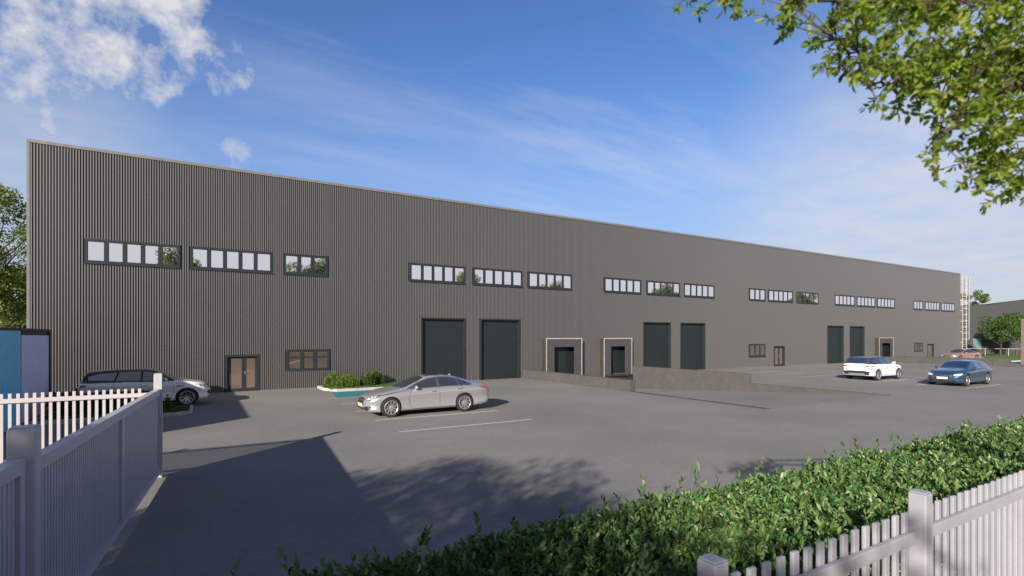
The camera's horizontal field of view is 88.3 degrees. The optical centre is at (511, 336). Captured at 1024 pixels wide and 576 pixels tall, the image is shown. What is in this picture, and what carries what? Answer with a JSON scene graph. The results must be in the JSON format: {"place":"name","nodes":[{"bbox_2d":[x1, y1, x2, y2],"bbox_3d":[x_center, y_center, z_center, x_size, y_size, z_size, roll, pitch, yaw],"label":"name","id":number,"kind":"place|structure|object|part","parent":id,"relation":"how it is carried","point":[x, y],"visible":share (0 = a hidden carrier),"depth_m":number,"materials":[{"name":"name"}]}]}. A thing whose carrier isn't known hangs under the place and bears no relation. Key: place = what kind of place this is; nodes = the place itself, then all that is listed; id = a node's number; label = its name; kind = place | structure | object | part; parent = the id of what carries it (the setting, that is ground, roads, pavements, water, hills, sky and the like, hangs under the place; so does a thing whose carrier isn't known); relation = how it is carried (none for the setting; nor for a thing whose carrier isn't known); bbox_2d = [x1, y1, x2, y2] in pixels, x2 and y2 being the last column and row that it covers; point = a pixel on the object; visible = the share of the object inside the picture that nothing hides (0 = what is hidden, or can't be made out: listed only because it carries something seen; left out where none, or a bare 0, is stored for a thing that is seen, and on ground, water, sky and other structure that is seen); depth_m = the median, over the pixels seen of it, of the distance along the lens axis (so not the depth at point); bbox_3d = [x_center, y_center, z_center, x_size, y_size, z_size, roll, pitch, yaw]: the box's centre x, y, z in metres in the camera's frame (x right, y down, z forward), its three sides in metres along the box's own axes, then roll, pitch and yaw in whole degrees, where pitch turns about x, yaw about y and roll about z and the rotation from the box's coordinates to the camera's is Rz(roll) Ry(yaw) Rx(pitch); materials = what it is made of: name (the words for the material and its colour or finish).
{"place":"outdoors","nodes":[
{"label":"outdoors","id":0,"kind":"place"},
{"bbox_2d":[0,327,50,432],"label":"side building","id":1,"kind":"structure","parent":0,"point":[25,360],"depth_m":17.23,"materials":[{"name":"blue metal"}]},
{"bbox_2d":[0,0,1023,326],"label":"sky","id":2,"kind":"structure","parent":0,"point":[638,113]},
{"bbox_2d":[4,363,1023,575],"bbox_3d":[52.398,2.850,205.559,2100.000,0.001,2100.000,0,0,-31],"label":"yard ground","id":3,"kind":"structure","parent":0,"point":[254,480],"depth_m":12.66,"materials":[{"name":"grey asphalt"}]},
{"bbox_2d":[0,183,25,326],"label":"tree","id":4,"kind":"object","parent":3,"relation":"on","point":[13,277],"visible":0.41,"depth_m":33.08,"materials":[{"name":"green plant"}]},
{"bbox_2d":[0,272,25,327],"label":"tree","id":5,"kind":"object","parent":3,"relation":"on","point":[6,323],"visible":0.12,"depth_m":42.97,"materials":[{"name":"green plant"}]},
{"bbox_2d":[6,424,40,575],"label":"gate post","id":6,"kind":"object","parent":3,"relation":"on","point":[23,441],"visible":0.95,"depth_m":4.38,"materials":[{"name":"paint"}]},
{"bbox_2d":[0,458,25,575],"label":"fence panel","id":7,"kind":"object","parent":6,"relation":"attached to","point":[12,517],"visible":1,"depth_m":4.15,"materials":[{"name":"paint"}]},
{"bbox_2d":[0,389,145,462],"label":"picket fence","id":8,"kind":"object","parent":3,"relation":"on","point":[42,399],"visible":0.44,"depth_m":9.74,"materials":[{"name":"paint"}]},
{"bbox_2d":[29,405,192,424],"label":"kerb","id":9,"kind":"structure","parent":3,"relation":"on","point":[175,414],"depth_m":17.67,"materials":[{"name":"concrete"}]},
{"bbox_2d":[78,368,209,404],"bbox_3d":[-15.024,2.067,21.806,4.427,1.566,2.176,0,0,-31],"label":"station wagon","id":10,"kind":"object","parent":3,"relation":"on","point":[182,391],"visible":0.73,"depth_m":21.07,"materials":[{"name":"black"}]},
{"bbox_3d":[-15.850,1.565,20.417,0.911,0.320,0.160,0,0,-31],"label":"side window","id":11,"kind":"part","parent":10,"relation":"part of","materials":[{"name":"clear glass"}]},
{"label":"side window","id":12,"kind":"part","parent":10,"relation":"part of","materials":[{"name":"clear glass"}]},
{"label":"side window","id":13,"kind":"part","parent":10,"relation":"part of","materials":[{"name":"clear glass"}]},
{"bbox_2d":[154,373,162,477],"bbox_3d":[-7.171,1.794,10.687,0.145,2.112,0.145,0,0,-31],"label":"gate post","id":14,"kind":"object","parent":3,"relation":"on","point":[158,380],"visible":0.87,"depth_m":10.65,"materials":[{"name":"paint"}]},
{"bbox_2d":[41,389,159,575],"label":"gate","id":15,"kind":"structure","parent":14,"relation":"attached to","point":[99,476],"depth_m":6.32,"materials":[{"name":"metal"}]},
{"bbox_2d":[317,386,381,391],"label":"kerb","id":16,"kind":"structure","parent":3,"relation":"on","point":[341,390],"depth_m":27.86,"materials":[{"name":"concrete"}]},
{"bbox_2d":[333,390,369,397],"bbox_3d":[-6.841,2.846,26.996,4.800,0.001,2.710,0,0,-31],"label":"turquoise bay","id":17,"kind":"object","parent":3,"relation":"on","point":[348,394],"visible":0.4,"depth_m":26.46,"materials":[{"name":"paint"}]},
{"bbox_2d":[357,374,488,416],"bbox_3d":[-3.351,2.140,20.247,4.947,1.420,2.067,0,0,-31],"label":"silver sedan","id":18,"kind":"object","parent":3,"relation":"on","point":[424,391],"visible":1,"depth_m":19.51,"materials":[{"name":"paint"}]},
{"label":"side window","id":19,"kind":"part","parent":18,"relation":"part of","materials":[{"name":"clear glass"}]},
{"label":"side window","id":20,"kind":"part","parent":18,"relation":"part of","materials":[{"name":"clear glass"}]},
{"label":"side window","id":21,"kind":"part","parent":18,"relation":"part of","materials":[{"name":"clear glass"}]},
{"bbox_2d":[375,410,496,420],"bbox_3d":[-2.617,2.846,19.147,4.750,0.001,0.090,0,0,-31],"label":"parking line","id":22,"kind":"object","parent":3,"relation":"on","point":[435,415],"visible":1,"depth_m":19.07,"materials":[{"name":"white paint"}]},
{"bbox_2d":[400,419,531,431],"bbox_3d":[-1.341,2.846,16.998,4.750,0.001,0.090,0,0,-31],"label":"parking line","id":23,"kind":"object","parent":3,"relation":"on","point":[463,425],"visible":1,"depth_m":16.92,"materials":[{"name":"white paint"}]},
{"bbox_2d":[26,139,960,394],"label":"warehouse","id":24,"kind":"structure","parent":3,"relation":"on","point":[217,279],"depth_m":31.62,"materials":[{"name":"metal"}]},
{"bbox_2d":[83,238,180,268],"bbox_3d":[-18.073,-3.950,25.223,3.774,1.160,0.250,0,0,-31],"label":"window","id":25,"kind":"structure","parent":24,"relation":"in","point":[96,251],"depth_m":25.09,"materials":[{"name":"grey glass"}]},
{"bbox_2d":[189,246,272,273],"bbox_3d":[-14.487,-3.950,27.352,3.827,1.160,0.250,0,0,-31],"label":"window","id":26,"kind":"structure","parent":24,"relation":"in","point":[201,258],"depth_m":27.24,"materials":[{"name":"grey glass"}]},
{"bbox_2d":[225,354,259,391],"bbox_3d":[-14.131,1.895,27.626,1.619,1.930,0.262,0,0,-31],"label":"entrance door","id":27,"kind":"structure","parent":24,"relation":"in","point":[242,372],"depth_m":27.62,"materials":[{"name":"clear glass"}]},
{"bbox_2d":[283,253,327,276],"bbox_3d":[-11.412,-3.950,29.178,2.357,1.160,0.250,0,0,-31],"label":"window","id":28,"kind":"structure","parent":24,"relation":"in","point":[293,264],"depth_m":29.09,"materials":[{"name":"clear glass"}]},
{"bbox_2d":[286,349,329,370],"bbox_3d":[-11.305,1.280,29.262,2.265,1.180,0.214,0,0,-31],"label":"window","id":29,"kind":"structure","parent":24,"relation":"in","point":[296,359],"depth_m":29.16,"materials":[{"name":"clear glass"}]},
{"bbox_2d":[409,263,465,284],"bbox_3d":[-4.666,-3.950,33.183,3.803,1.160,0.250,0,0,-31],"label":"window","id":30,"kind":"structure","parent":24,"relation":"in","point":[418,272],"depth_m":33.07,"materials":[{"name":"grey glass"}]},
{"bbox_2d":[421,317,465,378],"bbox_3d":[-4.392,0.825,33.467,3.038,4.050,0.362,0,0,-31],"label":"industrial door","id":31,"kind":"structure","parent":24,"relation":"in","point":[443,340],"depth_m":33.54,"materials":[{"name":"black metal"}]},
{"bbox_2d":[473,267,522,287],"bbox_3d":[-0.942,-3.950,35.394,3.830,1.160,0.250,0,0,-31],"label":"window","id":32,"kind":"structure","parent":24,"relation":"in","point":[481,276],"depth_m":35.30,"materials":[{"name":"clear glass"}]},
{"bbox_2d":[480,319,519,379],"bbox_3d":[-0.849,0.825,35.570,3.063,4.050,0.362,0,0,-31],"label":"industrial door","id":33,"kind":"structure","parent":24,"relation":"in","point":[499,338],"depth_m":35.62,"materials":[{"name":"black metal"}]},
{"bbox_2d":[528,271,572,290],"bbox_3d":[2.713,-3.950,37.565,3.825,1.160,0.250,0,0,-31],"label":"window","id":34,"kind":"structure","parent":24,"relation":"in","point":[537,280],"depth_m":37.46,"materials":[{"name":"clear glass"}]},
{"bbox_2d":[604,277,640,293],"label":"window","id":35,"kind":"structure","parent":24,"relation":"in","point":[611,285],"depth_m":40.95,"materials":[{"name":"clear glass"}]},
{"bbox_2d":[643,322,670,367],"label":"industrial door","id":36,"kind":"structure","parent":24,"relation":"in","point":[656,335],"depth_m":43.20,"materials":[{"name":"black metal"}]},
{"bbox_2d":[646,280,680,296],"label":"window","id":37,"kind":"structure","parent":24,"relation":"in","point":[661,288],"depth_m":43.20,"materials":[{"name":"clear glass"}]},
{"bbox_2d":[680,323,704,369],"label":"industrial door","id":38,"kind":"structure","parent":24,"relation":"in","point":[692,335],"depth_m":45.34,"materials":[{"name":"grey metal"}]},
{"bbox_2d":[684,283,714,298],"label":"window","id":39,"kind":"structure","parent":24,"relation":"in","point":[690,290],"depth_m":45.47,"materials":[{"name":"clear glass"}]},
{"bbox_2d":[749,288,765,300],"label":"window","id":40,"kind":"structure","parent":24,"relation":"in","point":[755,294],"depth_m":49.57,"materials":[{"name":"clear glass"}]},
{"bbox_2d":[749,344,765,356],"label":"window","id":41,"kind":"structure","parent":24,"relation":"in","point":[755,350],"depth_m":49.59,"materials":[{"name":"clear glass"}]},
{"bbox_2d":[774,346,784,365],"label":"entrance door","id":42,"kind":"structure","parent":24,"relation":"in","point":[779,351],"depth_m":51.56,"materials":[{"name":"brown glass"}]},
{"bbox_2d":[768,289,792,302],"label":"window","id":43,"kind":"structure","parent":24,"relation":"in","point":[773,295],"depth_m":51.43,"materials":[{"name":"clear glass"}]},
{"bbox_2d":[796,292,818,303],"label":"window","id":44,"kind":"structure","parent":24,"relation":"in","point":[801,297],"depth_m":53.76,"materials":[{"name":"clear glass"}]},
{"bbox_2d":[827,325,843,363],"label":"industrial door","id":45,"kind":"structure","parent":24,"relation":"in","point":[835,334],"depth_m":56.83,"materials":[{"name":"grey metal"}]},
{"bbox_2d":[835,294,854,305],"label":"window","id":46,"kind":"structure","parent":24,"relation":"in","point":[841,300],"depth_m":57.36,"materials":[{"name":"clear glass"}]},
{"bbox_2d":[850,326,864,356],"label":"industrial door","id":47,"kind":"structure","parent":24,"relation":"in","point":[857,333],"depth_m":59.13,"materials":[{"name":"grey metal"}]},
{"bbox_2d":[857,296,875,307],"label":"window","id":48,"kind":"structure","parent":24,"relation":"in","point":[862,301],"depth_m":59.61,"materials":[{"name":"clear glass"}]},
{"bbox_2d":[877,298,894,308],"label":"window","id":49,"kind":"structure","parent":24,"relation":"in","point":[881,302],"depth_m":61.93,"materials":[{"name":"clear glass"}]},
{"bbox_2d":[914,300,922,309],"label":"window","id":50,"kind":"structure","parent":24,"relation":"in","point":[918,305],"depth_m":66.18,"materials":[{"name":"clear glass"}]},
{"bbox_2d":[914,343,922,351],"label":"window","id":51,"kind":"structure","parent":24,"relation":"in","point":[918,347],"depth_m":66.18,"materials":[{"name":"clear glass"}]},
{"bbox_2d":[927,344,933,356],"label":"entrance door","id":52,"kind":"structure","parent":24,"relation":"in","point":[930,347],"depth_m":68.15,"materials":[{"name":"brown glass"}]},
{"bbox_2d":[925,301,939,310],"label":"window","id":53,"kind":"structure","parent":24,"relation":"in","point":[931,306],"depth_m":68.16,"materials":[{"name":"clear glass"}]},
{"bbox_2d":[941,302,954,311],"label":"window","id":54,"kind":"structure","parent":24,"relation":"in","point":[949,307],"depth_m":70.53,"materials":[{"name":"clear glass"}]},
{"bbox_2d":[960,275,968,348],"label":"caged ladder","id":55,"kind":"object","parent":24,"relation":"attached to","point":[962,308],"visible":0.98,"depth_m":72.50,"materials":[{"name":"white metal"}]},
{"bbox_2d":[231,414,1023,575],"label":"hedge","id":56,"kind":"object","parent":3,"relation":"on","point":[743,525],"visible":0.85,"depth_m":4.60,"materials":[{"name":"green plant"}]},
{"bbox_2d":[522,369,770,408],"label":"retaining wall","id":57,"kind":"structure","parent":3,"relation":"on","point":[626,385],"depth_m":29.88,"materials":[{"name":"concrete"}]},
{"bbox_2d":[633,366,887,394],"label":"retaining wall","id":58,"kind":"structure","parent":3,"relation":"on","point":[644,377],"depth_m":34.96,"materials":[{"name":"concrete"}]},
{"bbox_2d":[671,0,1023,214],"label":"overhanging tree","id":59,"kind":"object","parent":3,"relation":"on","point":[916,74],"visible":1,"depth_m":1.72,"materials":[{"name":"green plant"}]},
{"bbox_2d":[697,470,1023,575],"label":"picket fence","id":60,"kind":"object","parent":3,"relation":"on","point":[984,524],"visible":1,"depth_m":3.33,"materials":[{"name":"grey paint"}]},
{"bbox_2d":[843,356,901,380],"bbox_3d":[24.513,2.067,35.779,4.427,1.566,2.176,0,0,-31],"label":"white suv","id":61,"kind":"object","parent":3,"relation":"on","point":[877,368],"visible":1,"depth_m":34.74,"materials":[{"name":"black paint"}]},
{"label":"rear window","id":62,"kind":"part","parent":61,"relation":"part of","materials":[{"name":"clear glass"}]},
{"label":"side window","id":63,"kind":"part","parent":61,"relation":"part of","materials":[{"name":"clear glass"}]},
{"bbox_2d":[886,357,1010,366],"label":"retaining wall","id":64,"kind":"structure","parent":3,"relation":"on","point":[924,360],"depth_m":56.04,"materials":[{"name":"concrete"}]},
{"bbox_2d":[894,356,1023,366],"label":"retaining wall","id":65,"kind":"structure","parent":3,"relation":"on","point":[1000,362],"depth_m":54.71,"materials":[{"name":"concrete"}]},
{"bbox_2d":[927,360,992,385],"bbox_3d":[27.052,2.123,31.820,4.947,1.455,2.081,0,0,-31],"label":"blue car","id":66,"kind":"object","parent":3,"relation":"on","point":[965,372],"visible":1,"depth_m":30.97,"materials":[{"name":"paint"}]},
{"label":"side window","id":67,"kind":"part","parent":66,"relation":"part of","materials":[{"name":"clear glass"}]},
{"bbox_2d":[941,349,981,357],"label":"bronze sedan","id":68,"kind":"object","parent":3,"relation":"on","point":[965,353],"visible":0.66,"depth_m":61.95,"materials":[{"name":"paint"}]},
{"bbox_2d":[961,299,1023,353],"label":"distant building","id":69,"kind":"structure","parent":3,"relation":"on","point":[976,339],"depth_m":86.32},
{"bbox_2d":[973,338,980,347],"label":"window","id":70,"kind":"structure","parent":69,"relation":"in","point":[976,341],"depth_m":86.73,"materials":[{"name":"teal glass"}]},
{"bbox_2d":[1021,319,1023,363],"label":"brown pillar","id":71,"kind":"structure","parent":3,"relation":"on","point":[1022,341],"depth_m":54.91,"materials":[{"name":"brown brick"}]},
{"bbox_2d":[635,388,890,408],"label":"ramp ground","id":72,"kind":"structure","parent":0,"point":[774,400],"depth_m":26.81,"materials":[{"name":"concrete"}]},
{"bbox_2d":[982,354,1020,360],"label":"lawn ground","id":73,"kind":"structure","parent":0,"point":[1011,357],"depth_m":74.67,"materials":[{"name":"green plant"}]},
{"bbox_2d":[961,289,989,305],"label":"tree","id":74,"kind":"object","parent":73,"relation":"on","point":[980,297],"visible":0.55,"depth_m":128.67,"materials":[{"name":"green plant"}]},
{"bbox_2d":[967,348,1008,355],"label":"rail fence","id":75,"kind":"object","parent":73,"relation":"on","point":[985,348],"visible":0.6,"depth_m":79.10,"materials":[{"name":"white metal"}]},
{"bbox_2d":[976,312,1020,355],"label":"tree","id":76,"kind":"object","parent":73,"relation":"on","point":[1004,323],"visible":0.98,"depth_m":75.48,"materials":[{"name":"green plant"}]},
{"bbox_2d":[991,312,1023,354],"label":"tree","id":77,"kind":"object","parent":73,"relation":"on","point":[1018,318],"visible":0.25,"depth_m":79.86,"materials":[{"name":"green plant"}]},
{"label":"turf ground","id":78,"kind":"structure","parent":0,"visible":0},
{"bbox_2d":[40,390,151,418],"bbox_3d":[-14.688,2.411,18.839,3.140,0.904,1.131,0,0,-31],"label":"hedge","id":79,"kind":"object","parent":78,"relation":"on","point":[86,406],"visible":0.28,"depth_m":18.34,"materials":[{"name":"green plant"}]},
{"bbox_2d":[39,404,189,419],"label":"grass","id":80,"kind":"structure","parent":78,"relation":"on","point":[185,407],"depth_m":19.23,"materials":[{"name":"green plant"}]},
{"bbox_2d":[163,394,172,410],"bbox_3d":[-12.670,2.440,19.435,0.377,0.689,0.364,0,0,-31],"label":"shrub","id":81,"kind":"object","parent":78,"relation":"on","point":[168,404],"visible":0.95,"depth_m":19.41,"materials":[{"name":"green plant"}]},
{"label":"turf ground","id":82,"kind":"structure","parent":0,"visible":0},
{"bbox_2d":[323,372,340,387],"bbox_3d":[-9.808,2.332,28.954,1.182,0.935,1.032,0,0,-31],"label":"shrub","id":83,"kind":"object","parent":82,"relation":"on","point":[333,376],"visible":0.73,"depth_m":28.73,"materials":[{"name":"green plant"}]},
{"bbox_2d":[334,373,359,387],"bbox_3d":[-8.993,2.396,28.726,1.432,0.806,1.037,0,0,-31],"label":"shrub","id":84,"kind":"object","parent":82,"relation":"on","point":[344,380],"visible":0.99,"depth_m":28.51,"materials":[{"name":"green plant"}]},
{"bbox_2d":[321,382,397,388],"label":"grass","id":85,"kind":"structure","parent":82,"relation":"on","point":[375,385],"depth_m":28.81,"materials":[{"name":"green plant"}]},
{"bbox_2d":[360,371,375,385],"bbox_3d":[-8.098,2.362,29.495,0.846,0.864,0.850,0,0,30],"label":"shrub","id":86,"kind":"object","parent":82,"relation":"on","point":[365,379],"visible":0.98,"depth_m":29.34,"materials":[{"name":"green plant"}]},
{"bbox_2d":[369,368,384,384],"bbox_3d":[-7.814,2.274,30.375,1.072,1.056,0.893,0,0,-31],"label":"shrub","id":87,"kind":"object","parent":82,"relation":"on","point":[378,377],"visible":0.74,"depth_m":30.26,"materials":[{"name":"green plant"}]}
]}

